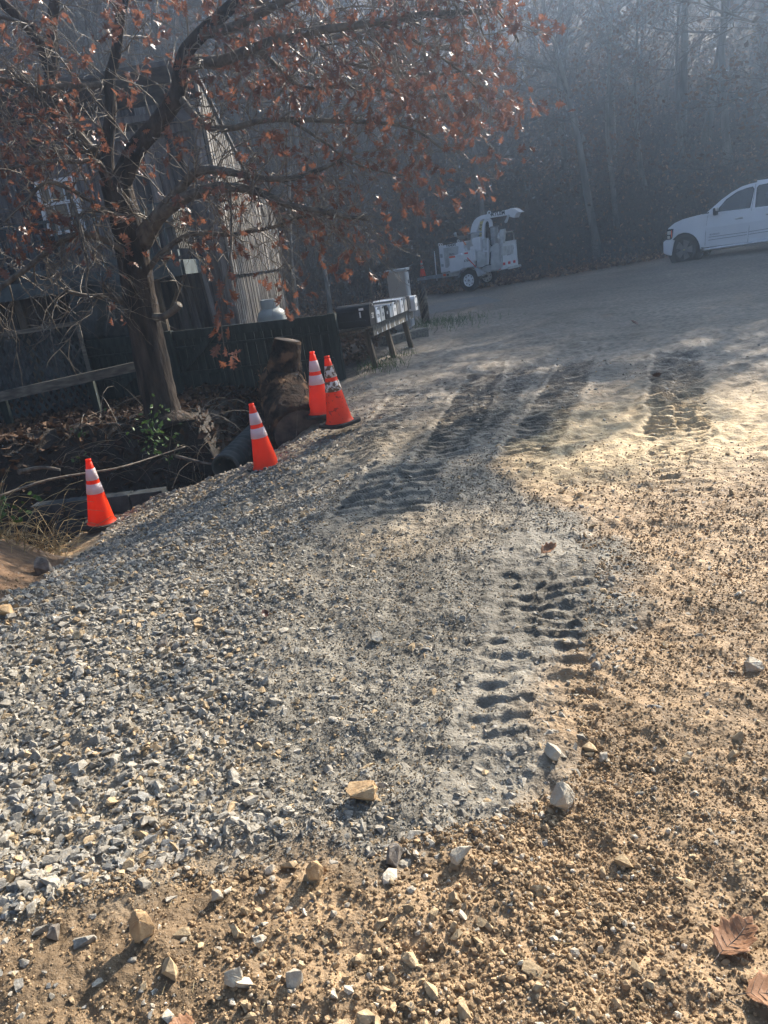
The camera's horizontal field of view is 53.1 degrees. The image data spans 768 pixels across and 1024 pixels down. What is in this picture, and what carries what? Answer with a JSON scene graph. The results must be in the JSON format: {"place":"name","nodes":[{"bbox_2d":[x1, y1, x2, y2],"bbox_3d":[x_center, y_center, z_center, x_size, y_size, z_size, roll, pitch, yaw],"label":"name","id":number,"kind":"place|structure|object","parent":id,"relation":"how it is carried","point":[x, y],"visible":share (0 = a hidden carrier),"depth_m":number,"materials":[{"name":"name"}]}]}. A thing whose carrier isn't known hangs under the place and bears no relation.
{"place":"outdoors","nodes":[
{"label":"outdoors","id":0,"kind":"place"},
{"bbox_2d":[0,0,767,1023],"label":"ground","id":1,"kind":"structure","parent":0,"point":[684,314],"depth_m":3.59,"materials":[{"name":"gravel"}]},
{"bbox_2d":[17,466,60,474],"bbox_3d":[-3.887,-0.475,8.653,0.442,0.130,0.133,-19,21,-29],"label":"fallen branch","id":2,"kind":"object","parent":1,"relation":"on","point":[26,470],"visible":1,"depth_m":8.64,"materials":[{"name":"wood"}]},
{"bbox_2d":[0,321,91,421],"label":"lattice screen","id":3,"kind":"object","parent":1,"relation":"on","point":[26,332],"visible":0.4,"depth_m":11.38,"materials":[{"name":"grey wood"}]},
{"bbox_2d":[0,0,94,83],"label":"woodland tree","id":4,"kind":"object","parent":1,"relation":"on","point":[21,66],"visible":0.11,"depth_m":20.70,"materials":[{"name":"grey plant"}]},
{"bbox_2d":[46,923,59,940],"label":"rock","id":5,"kind":"object","parent":1,"relation":"on","point":[53,932],"visible":1,"depth_m":2.05,"materials":[{"name":"stone"}]},
{"bbox_2d":[0,468,129,557],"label":"dry grass","id":6,"kind":"structure","parent":1,"relation":"on","point":[9,534],"depth_m":7.09,"materials":[{"name":"plant"}]},
{"bbox_2d":[0,362,135,424],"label":"hand rail","id":7,"kind":"object","parent":1,"relation":"on","point":[90,378],"visible":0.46,"depth_m":10.51,"materials":[{"name":"grey wood"}]},
{"bbox_2d":[25,1,113,79],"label":"woodland tree","id":8,"kind":"object","parent":1,"relation":"on","point":[60,22],"visible":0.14,"depth_m":28.88,"materials":[{"name":"grey plant"}]},
{"bbox_2d":[0,0,155,78],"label":"woodland tree","id":9,"kind":"object","parent":1,"relation":"on","point":[79,14],"visible":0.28,"depth_m":20.68,"materials":[{"name":"grey plant"}]},
{"bbox_2d":[6,0,155,76],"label":"woodland tree","id":10,"kind":"object","parent":1,"relation":"on","point":[77,24],"visible":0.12,"depth_m":26.61,"materials":[{"name":"grey plant"}]},
{"bbox_2d":[0,446,184,496],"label":"fallen branch","id":11,"kind":"object","parent":1,"relation":"on","point":[46,480],"visible":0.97,"depth_m":8.45,"materials":[{"name":"wood"}]},
{"bbox_2d":[0,394,185,522],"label":"ivy leaves","id":12,"kind":"object","parent":1,"relation":"on","point":[39,498],"visible":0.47,"depth_m":9.25,"materials":[{"name":"green plant"}]},
{"bbox_2d":[36,0,155,75],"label":"woodland tree","id":13,"kind":"object","parent":1,"relation":"on","point":[98,22],"visible":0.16,"depth_m":21.30,"materials":[{"name":"grey plant"}]},
{"bbox_2d":[30,487,167,552],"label":"block wall","id":14,"kind":"structure","parent":1,"relation":"on","point":[122,502],"depth_m":9.10,"materials":[{"name":"concrete"}]},
{"bbox_2d":[83,458,119,531],"bbox_3d":[-3.021,-0.198,8.006,0.366,0.733,0.366,-12,19,-11],"label":"traffic cone","id":15,"kind":"object","parent":1,"relation":"on","point":[96,496],"visible":0.96,"depth_m":7.95,"materials":[{"name":"plastic"}]},
{"bbox_2d":[79,2,151,62],"bbox_3d":[-10.719,-22.741,29.681,7.690,12.593,5.083,7,24,39],"label":"woodland tree","id":16,"kind":"object","parent":1,"relation":"on","point":[147,48],"visible":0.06,"depth_m":30.88,"materials":[{"name":"grey plant"}]},
{"bbox_2d":[92,0,142,64],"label":"woodland tree","id":17,"kind":"object","parent":1,"relation":"on","point":[135,48],"visible":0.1,"depth_m":29.63,"materials":[{"name":"grey plant"}]},
{"bbox_2d":[129,909,154,942],"bbox_3d":[-0.630,1.069,1.988,0.043,0.103,0.053,7,24,39],"label":"rock","id":18,"kind":"object","parent":1,"relation":"on","point":[141,926],"visible":1,"depth_m":1.97,"materials":[{"name":"stone"}]},
{"bbox_2d":[0,59,288,399],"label":"wooden house","id":19,"kind":"structure","parent":1,"relation":"on","point":[197,309],"depth_m":12.91,"materials":[{"name":"grey wood"}]},
{"bbox_2d":[34,176,85,235],"bbox_3d":[-5.435,-5.137,12.935,0.680,0.860,0.071,-7,18,4],"label":"window","id":20,"kind":"structure","parent":19,"relation":"in","point":[63,191],"depth_m":12.91,"materials":[{"name":"glass"}]},
{"bbox_2d":[150,0,158,33],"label":"woodland tree","id":21,"kind":"object","parent":1,"relation":"on","point":[155,12],"visible":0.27,"depth_m":35.94,"materials":[{"name":"grey plant"}]},
{"bbox_2d":[156,633,167,647],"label":"rock","id":22,"kind":"object","parent":1,"relation":"on","point":[163,641],"visible":0.87,"depth_m":3.60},
{"bbox_2d":[5,379,324,545],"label":"brambles","id":23,"kind":"object","parent":1,"relation":"on","point":[137,440],"visible":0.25,"depth_m":9.72,"materials":[{"name":"brown plant"}]},
{"bbox_2d":[126,0,226,90],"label":"woodland tree","id":24,"kind":"object","parent":1,"relation":"on","point":[170,10],"visible":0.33,"depth_m":26.43,"materials":[{"name":"grey plant"}]},
{"bbox_2d":[168,1013,203,1023],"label":"fallen leaf","id":25,"kind":"object","parent":1,"relation":"on","point":[186,1018],"visible":1,"depth_m":1.78,"materials":[{"name":"plant"}]},
{"bbox_2d":[175,454,220,464],"bbox_3d":[-2.174,-0.619,9.050,0.641,0.152,0.099,1,21,26],"label":"fallen branch","id":26,"kind":"object","parent":1,"relation":"on","point":[190,459],"visible":0.88,"depth_m":9.11,"materials":[{"name":"wood"}]},
{"bbox_2d":[0,327,396,544],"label":"bank leaves","id":27,"kind":"object","parent":1,"relation":"on","point":[45,420],"visible":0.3,"depth_m":10.40,"materials":[{"name":"brown plant"}]},
{"bbox_2d":[76,312,345,400],"bbox_3d":[-2.623,-2.185,11.594,4.107,1.278,0.119,-4,19,12],"label":"wooden fence","id":28,"kind":"object","parent":1,"relation":"on","point":[194,363],"visible":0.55,"depth_m":11.51,"materials":[{"name":"wood"}]},
{"bbox_2d":[68,280,128,339],"bbox_3d":[-4.278,-3.071,11.738,1.256,1.007,0.165,-8,18,0],"label":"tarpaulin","id":29,"kind":"object","parent":28,"relation":"hanging from","point":[99,328],"visible":0.52,"depth_m":11.75,"materials":[{"name":"plastic"}]},
{"bbox_2d":[211,889,223,901],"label":"rock","id":30,"kind":"object","parent":1,"relation":"on","point":[217,894],"visible":1,"depth_m":2.09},
{"bbox_2d":[152,0,290,286],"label":"woodland tree","id":31,"kind":"object","parent":1,"relation":"on","point":[235,115],"visible":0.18,"depth_m":24.80,"materials":[{"name":"grey plant"}]},
{"bbox_2d":[224,967,242,987],"bbox_3d":[-0.355,1.109,1.828,0.045,0.051,0.028,-24,24,-38],"label":"rock","id":32,"kind":"object","parent":1,"relation":"on","point":[232,976],"visible":0.87,"depth_m":1.82,"materials":[{"name":"stone"}]},
{"bbox_2d":[211,424,269,474],"bbox_3d":[-1.687,-0.744,9.235,0.340,0.340,1.100,-3,26,16],"label":"drain pipe","id":33,"kind":"object","parent":1,"relation":"on","point":[236,452],"visible":0.62,"depth_m":8.95,"materials":[{"name":"plastic"}]},
{"bbox_2d":[218,5,288,186],"bbox_3d":[-4.301,-14.431,27.254,3.333,8.497,4.734,-14,19,-16],"label":"woodland tree","id":34,"kind":"object","parent":1,"relation":"on","point":[253,133],"visible":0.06,"depth_m":26.93,"materials":[{"name":"grey plant"}]},
{"bbox_2d":[133,0,375,257],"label":"woodland tree","id":35,"kind":"object","parent":1,"relation":"on","point":[201,51],"visible":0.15,"depth_m":25.57,"materials":[{"name":"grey plant"}]},
{"bbox_2d":[252,934,266,948],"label":"rock","id":36,"kind":"object","parent":1,"relation":"on","point":[259,941],"visible":1,"depth_m":1.92,"materials":[{"name":"stone"}]},
{"bbox_2d":[247,403,277,472],"bbox_3d":[-1.256,-0.765,7.854,0.356,0.711,0.356,-18,21,-27],"label":"traffic cone","id":37,"kind":"object","parent":1,"relation":"on","point":[264,454],"visible":0.93,"depth_m":7.80,"materials":[{"name":"plastic"}]},
{"bbox_2d":[258,298,286,321],"bbox_3d":[-1.752,-2.736,12.609,0.470,1.466,0.470,-8,18,0],"label":"gas tank","id":38,"kind":"object","parent":1,"relation":"on","point":[268,310],"visible":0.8,"depth_m":12.28,"materials":[{"name":"metal"}]},
{"bbox_2d":[253,2,325,209],"bbox_3d":[-3.445,-15.161,28.517,3.208,8.178,4.556,-14,19,-17],"label":"woodland tree","id":39,"kind":"object","parent":1,"relation":"on","point":[289,73],"visible":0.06,"depth_m":27.75,"materials":[{"name":"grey plant"}]},
{"bbox_2d":[254,337,325,448],"bbox_3d":[-1.199,-1.438,9.409,0.723,1.345,1.621,-13,19,-12],"label":"tree stump","id":40,"kind":"object","parent":1,"relation":"on","point":[283,386],"visible":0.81,"depth_m":9.06,"materials":[{"name":"wood"}]},
{"bbox_2d":[0,0,582,435],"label":"oak tree","id":41,"kind":"object","parent":1,"relation":"on","point":[134,238],"visible":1,"depth_m":8.43,"materials":[{"name":"brown plant"}]},
{"bbox_2d":[239,45,345,256],"bbox_3d":[-3.376,-12.468,26.573,4.426,7.249,2.926,-6,19,7],"label":"woodland tree","id":42,"kind":"object","parent":1,"relation":"on","point":[297,128],"visible":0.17,"depth_m":26.32,"materials":[{"name":"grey plant"}]},
{"bbox_2d":[243,7,344,170],"bbox_3d":[-3.193,-13.940,27.579,4.124,7.167,3.839,0,20,25],"label":"woodland tree","id":43,"kind":"object","parent":1,"relation":"on","point":[312,129],"visible":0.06,"depth_m":27.01,"materials":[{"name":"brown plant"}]},
{"bbox_2d":[285,968,302,988],"bbox_3d":[-0.211,1.101,1.811,0.043,0.047,0.036,-8,18,0],"label":"rock","id":44,"kind":"object","parent":1,"relation":"on","point":[294,977],"visible":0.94,"depth_m":1.80,"materials":[{"name":"stone"}]},
{"bbox_2d":[242,60,346,317],"bbox_3d":[-1.918,-7.522,18.614,2.470,6.296,3.507,-10,18,-4],"label":"woodland tree","id":45,"kind":"object","parent":1,"relation":"on","point":[291,263],"visible":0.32,"depth_m":18.26,"materials":[{"name":"grey plant"}]},
{"bbox_2d":[246,98,354,313],"bbox_3d":[-2.414,-8.985,22.770,3.429,6.649,3.834,-21,22,-33],"label":"woodland tree","id":46,"kind":"object","parent":1,"relation":"on","point":[329,300],"visible":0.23,"depth_m":22.69,"materials":[{"name":"grey plant"}]},
{"bbox_2d":[180,0,424,284],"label":"woodland tree","id":47,"kind":"object","parent":1,"relation":"on","point":[298,139],"visible":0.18,"depth_m":25.27,"materials":[{"name":"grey plant"}]},
{"bbox_2d":[0,450,613,934],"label":"stone chips","id":48,"kind":"object","parent":1,"relation":"on","point":[300,834],"visible":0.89,"depth_m":3.06,"materials":[{"name":"gravel"}]},
{"bbox_2d":[306,860,323,880],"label":"rock","id":49,"kind":"object","parent":1,"relation":"on","point":[314,870],"visible":0.96,"depth_m":2.09,"materials":[{"name":"stone"}]},
{"bbox_2d":[306,351,325,419],"bbox_3d":[-0.769,-1.447,8.708,0.370,0.734,0.370,-12,19,-11],"label":"traffic cone","id":50,"kind":"object","parent":1,"relation":"on","point":[317,400],"visible":0.86,"depth_m":8.65,"materials":[{"name":"plastic"}]},
{"bbox_2d":[303,0,412,214],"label":"woodland tree","id":51,"kind":"object","parent":1,"relation":"on","point":[338,48],"visible":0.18,"depth_m":28.97,"materials":[{"name":"grey plant"}]},
{"bbox_2d":[290,0,432,159],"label":"woodland tree","id":52,"kind":"object","parent":1,"relation":"on","point":[329,8],"visible":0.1,"depth_m":32.28,"materials":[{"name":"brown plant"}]},
{"bbox_2d":[339,310,413,367],"bbox_3d":[-0.093,-2.709,12.421,0.534,0.821,2.800,-2,19,19],"label":"mailbox stand","id":53,"kind":"object","parent":1,"relation":"on","point":[386,325],"visible":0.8,"depth_m":12.03,"materials":[{"name":"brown wood"}]},
{"bbox_2d":[335,302,376,329],"bbox_3d":[-0.406,-2.854,11.177,0.540,0.326,0.276,-2,19,19],"label":"mailbox","id":54,"kind":"object","parent":53,"relation":"on","point":[356,316],"visible":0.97,"depth_m":11.07,"materials":[{"name":"black plastic"}]},
{"bbox_2d":[368,302,376,325],"bbox_3d":[-0.167,-2.863,11.097,0.039,0.326,0.273,-2,19,19],"label":"door","id":55,"kind":"structure","parent":54,"relation":"in","point":[371,310],"depth_m":11.06,"materials":[{"name":"grey metal"}]},
{"bbox_2d":[373,300,400,313],"bbox_3d":[0.013,-3.316,12.522,0.500,0.228,0.173,-2,19,19],"label":"mailbox","id":56,"kind":"object","parent":53,"relation":"on","point":[397,306],"visible":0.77,"depth_m":12.44,"materials":[{"name":"grey metal"}]},
{"bbox_2d":[373,298,403,312],"bbox_3d":[0.076,-3.393,12.715,0.500,0.232,0.178,-2,19,19],"label":"mailbox","id":57,"kind":"object","parent":53,"relation":"on","point":[401,305],"visible":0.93,"depth_m":12.62,"materials":[{"name":"white paint"}]},
{"bbox_2d":[409,295,417,310],"bbox_3d":[0.336,-3.599,13.316,0.500,0.258,0.173,-2,19,19],"label":"mailbox","id":58,"kind":"object","parent":53,"relation":"on","point":[414,302],"visible":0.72,"depth_m":13.20,"materials":[{"name":"white paint"}]},
{"bbox_2d":[370,631,382,642],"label":"rock","id":59,"kind":"object","parent":1,"relation":"on","point":[377,637],"visible":1,"depth_m":3.38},
{"bbox_2d":[312,0,449,224],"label":"woodland tree","id":60,"kind":"object","parent":1,"relation":"on","point":[408,154],"visible":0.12,"depth_m":29.84,"materials":[{"name":"grey plant"}]},
{"bbox_2d":[319,0,443,147],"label":"woodland tree","id":61,"kind":"object","parent":1,"relation":"on","point":[370,82],"visible":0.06,"depth_m":34.43,"materials":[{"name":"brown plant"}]},
{"bbox_2d":[0,339,767,1023],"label":"gravel","id":62,"kind":"structure","parent":1,"relation":"on","point":[56,857],"depth_m":3.21,"materials":[{"name":"gravel"}]},
{"bbox_2d":[0,604,13,615],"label":"rock","id":63,"kind":"object","parent":62,"relation":"on","point":[5,609],"visible":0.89,"depth_m":4.27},
{"bbox_2d":[34,557,53,575],"bbox_3d":[-2.443,0.400,5.524,0.138,0.161,0.143,-8,18,0],"label":"rock","id":64,"kind":"object","parent":62,"relation":"on","point":[42,565],"visible":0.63,"depth_m":5.47,"materials":[{"name":"stone"}]},
{"bbox_2d":[319,355,360,428],"bbox_3d":[-0.509,-1.251,7.942,0.366,0.728,0.366,10,26,44],"label":"traffic cone","id":65,"kind":"object","parent":62,"relation":"on","point":[338,415],"visible":1,"depth_m":7.89,"materials":[{"name":"plastic"}]},
{"bbox_2d":[346,780,377,800],"bbox_3d":[-0.069,0.869,2.387,0.098,0.068,0.081,-4,19,13],"label":"rock","id":66,"kind":"object","parent":62,"relation":"on","point":[365,790],"visible":1,"depth_m":2.36,"materials":[{"name":"stone"}]},
{"bbox_2d":[0,0,767,313],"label":"undergrowth","id":67,"kind":"object","parent":1,"relation":"on","point":[313,271],"visible":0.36,"depth_m":30.31,"materials":[{"name":"plant"}]},
{"bbox_2d":[0,0,767,317],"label":"trees","id":68,"kind":"object","parent":1,"relation":"on","point":[445,288],"visible":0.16,"depth_m":32.13,"materials":[{"name":"brown plant"}]},
{"bbox_2d":[8,452,767,1023],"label":"pebbles","id":69,"kind":"object","parent":1,"relation":"on","point":[410,958],"visible":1,"depth_m":1.91,"materials":[{"name":"stone"}]},
{"bbox_2d":[358,0,428,161],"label":"woodland tree","id":70,"kind":"object","parent":1,"relation":"on","point":[405,81],"visible":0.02,"depth_m":33.13,"materials":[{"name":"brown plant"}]},
{"bbox_2d":[386,842,403,867],"bbox_3d":[0.026,0.949,2.127,0.037,0.062,0.065,0,20,24],"label":"rock","id":71,"kind":"object","parent":1,"relation":"on","point":[394,852],"visible":1,"depth_m":2.11,"materials":[{"name":"stone"}]},
{"bbox_2d":[386,267,414,332],"bbox_3d":[0.363,-4.325,15.975,0.440,1.450,0.460,-4,19,13],"label":"utility cabinet","id":72,"kind":"object","parent":1,"relation":"on","point":[402,289],"visible":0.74,"depth_m":15.69,"materials":[{"name":"metal"}]},
{"bbox_2d":[413,283,429,322],"bbox_3d":[0.771,-4.729,17.030,0.404,1.352,0.214,-8,18,0],"label":"vine post","id":73,"kind":"object","parent":1,"relation":"on","point":[423,303],"visible":0.84,"depth_m":17.00,"materials":[{"name":"grey wood"}]},
{"bbox_2d":[400,1,476,144],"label":"woodland tree","id":74,"kind":"object","parent":1,"relation":"on","point":[461,64],"visible":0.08,"depth_m":33.77,"materials":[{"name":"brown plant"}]},
{"bbox_2d":[121,690,764,1017],"bbox_3d":[0.323,0.944,2.075,2.024,0.061,1.128,-8,18,0],"label":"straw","id":75,"kind":"object","parent":1,"relation":"on","point":[454,907],"visible":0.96,"depth_m":1.96,"materials":[{"name":"beige plant"}]},
{"bbox_2d":[450,845,471,864],"bbox_3d":[0.205,0.926,2.097,0.068,0.053,0.042,-22,23,-35],"label":"rock","id":76,"kind":"object","parent":1,"relation":"on","point":[458,854],"visible":1,"depth_m":2.08,"materials":[{"name":"stone"}]},
{"bbox_2d":[417,208,523,290],"bbox_3d":[2.849,-8.754,25.974,4.086,2.417,1.746,3,22,32],"label":"wood chipper","id":77,"kind":"object","parent":1,"relation":"on","point":[493,253],"visible":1,"depth_m":25.29,"materials":[{"name":"white metal"}]},
{"bbox_2d":[380,0,563,174],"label":"woodland tree","id":78,"kind":"object","parent":1,"relation":"on","point":[505,139],"visible":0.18,"depth_m":31.75,"materials":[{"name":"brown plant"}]},
{"bbox_2d":[377,0,590,215],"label":"woodland tree","id":79,"kind":"object","parent":1,"relation":"on","point":[481,201],"visible":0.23,"depth_m":27.19,"materials":[{"name":"grey plant"}]},
{"bbox_2d":[422,0,628,257],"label":"woodland tree","id":80,"kind":"object","parent":1,"relation":"on","point":[560,71],"visible":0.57,"depth_m":28.47,"materials":[{"name":"grey plant"}]},
{"bbox_2d":[461,0,627,176],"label":"woodland tree","id":81,"kind":"object","parent":1,"relation":"on","point":[558,84],"visible":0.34,"depth_m":31.70,"materials":[{"name":"grey plant"}]},
{"bbox_2d":[536,542,555,556],"bbox_3d":[0.846,0.195,4.004,0.132,0.019,0.084,-30,35,-10],"label":"fallen leaf","id":82,"kind":"object","parent":1,"relation":"on","point":[548,547],"visible":1,"depth_m":4.01,"materials":[{"name":"plant"}]},
{"bbox_2d":[544,742,560,760],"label":"rock","id":83,"kind":"object","parent":1,"relation":"on","point":[552,751],"visible":1,"depth_m":2.43,"materials":[{"name":"stone"}]},
{"bbox_2d":[550,781,574,809],"bbox_3d":[0.519,0.829,2.251,0.056,0.099,0.088,7,24,39],"label":"rock","id":84,"kind":"object","parent":1,"relation":"on","point":[562,796],"visible":1,"depth_m":2.23,"materials":[{"name":"stone"}]},
{"bbox_2d":[502,0,628,184],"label":"woodland tree","id":85,"kind":"object","parent":1,"relation":"on","point":[572,61],"visible":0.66,"depth_m":30.43,"materials":[{"name":"grey plant"}]},
{"bbox_2d":[561,0,574,90],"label":"woodland tree","id":86,"kind":"object","parent":1,"relation":"on","point":[568,36],"visible":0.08,"depth_m":36.75,"materials":[{"name":"grey plant"}]},
{"bbox_2d":[508,0,689,229],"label":"woodland tree","id":87,"kind":"object","parent":1,"relation":"on","point":[627,27],"visible":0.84,"depth_m":29.62,"materials":[{"name":"grey plant"}]},
{"bbox_2d":[590,0,620,167],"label":"woodland tree","id":88,"kind":"object","parent":1,"relation":"on","point":[612,115],"visible":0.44,"depth_m":32.32,"materials":[{"name":"grey plant"}]},
{"bbox_2d":[637,0,645,75],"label":"woodland tree","id":89,"kind":"object","parent":1,"relation":"on","point":[641,52],"visible":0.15,"depth_m":37.69,"materials":[{"name":"grey plant"}]},
{"bbox_2d":[575,0,714,190],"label":"woodland tree","id":90,"kind":"object","parent":1,"relation":"on","point":[639,152],"visible":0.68,"depth_m":29.37,"materials":[{"name":"grey plant"}]},
{"bbox_2d":[593,0,733,155],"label":"woodland tree","id":91,"kind":"object","parent":1,"relation":"on","point":[676,86],"visible":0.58,"depth_m":32.62,"materials":[{"name":"grey plant"}]},
{"bbox_2d":[591,0,747,166],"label":"woodland tree","id":92,"kind":"object","parent":1,"relation":"on","point":[724,112],"visible":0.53,"depth_m":31.80,"materials":[{"name":"grey plant"}]},
{"bbox_2d":[675,3,687,132],"bbox_3d":[11.988,-25.453,31.207,6.396,19.081,11.052,-10,18,-5],"label":"woodland tree","id":93,"kind":"object","parent":1,"relation":"on","point":[683,80],"visible":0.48,"depth_m":33.97,"materials":[{"name":"grey plant"}]},
{"bbox_2d":[668,0,729,145],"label":"woodland tree","id":94,"kind":"object","parent":1,"relation":"on","point":[711,116],"visible":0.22,"depth_m":33.58,"materials":[{"name":"grey plant"}]},
{"bbox_2d":[643,0,767,53],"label":"woodland tree","id":95,"kind":"object","parent":1,"relation":"on","point":[698,3],"visible":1,"depth_m":23.03,"materials":[{"name":"plant"}]},
{"bbox_2d":[653,30,767,202],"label":"woodland tree","id":96,"kind":"object","parent":1,"relation":"on","point":[736,77],"visible":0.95,"depth_m":28.52,"materials":[{"name":"grey plant"}]},
{"bbox_2d":[663,179,767,262],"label":"pickup truck","id":97,"kind":"object","parent":1,"relation":"on","point":[738,217],"visible":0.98,"depth_m":22.47,"materials":[{"name":"white paint"}]},
{"bbox_2d":[711,910,760,964],"bbox_3d":[0.790,0.977,1.752,0.165,0.022,0.105,-29,18,-24],"label":"fallen leaf","id":98,"kind":"object","parent":1,"relation":"on","point":[734,934],"visible":1,"depth_m":1.76,"materials":[{"name":"plant"}]},
{"bbox_2d":[726,969,767,1006],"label":"fallen leaf","id":99,"kind":"object","parent":1,"relation":"on","point":[757,989],"visible":1,"depth_m":1.63,"materials":[{"name":"plant"}]},
{"bbox_2d":[727,0,767,135],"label":"woodland tree","id":100,"kind":"object","parent":1,"relation":"on","point":[756,18],"visible":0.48,"depth_m":30.32,"materials":[{"name":"plant"}]},
{"bbox_2d":[736,23,767,123],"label":"woodland tree","id":101,"kind":"object","parent":1,"relation":"on","point":[750,112],"visible":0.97,"depth_m":26.05,"materials":[{"name":"plant"}]},
{"bbox_2d":[744,656,764,671],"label":"rock","id":102,"kind":"object","parent":1,"relation":"on","point":[752,664],"visible":0.99,"depth_m":2.77,"materials":[{"name":"stone"}]},
{"bbox_2d":[754,0,766,123],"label":"woodland tree","id":103,"kind":"object","parent":1,"relation":"on","point":[764,38],"visible":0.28,"depth_m":34.40,"materials":[{"name":"plant"}]},
{"bbox_2d":[327,307,509,376],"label":"verge grass","id":104,"kind":"structure","parent":0,"point":[443,318],"depth_m":15.42,"materials":[{"name":"green plant"}]},
{"bbox_2d":[414,296,500,315],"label":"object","id":105,"kind":"structure","parent":0,"point":[459,303],"depth_m":20.46,"materials":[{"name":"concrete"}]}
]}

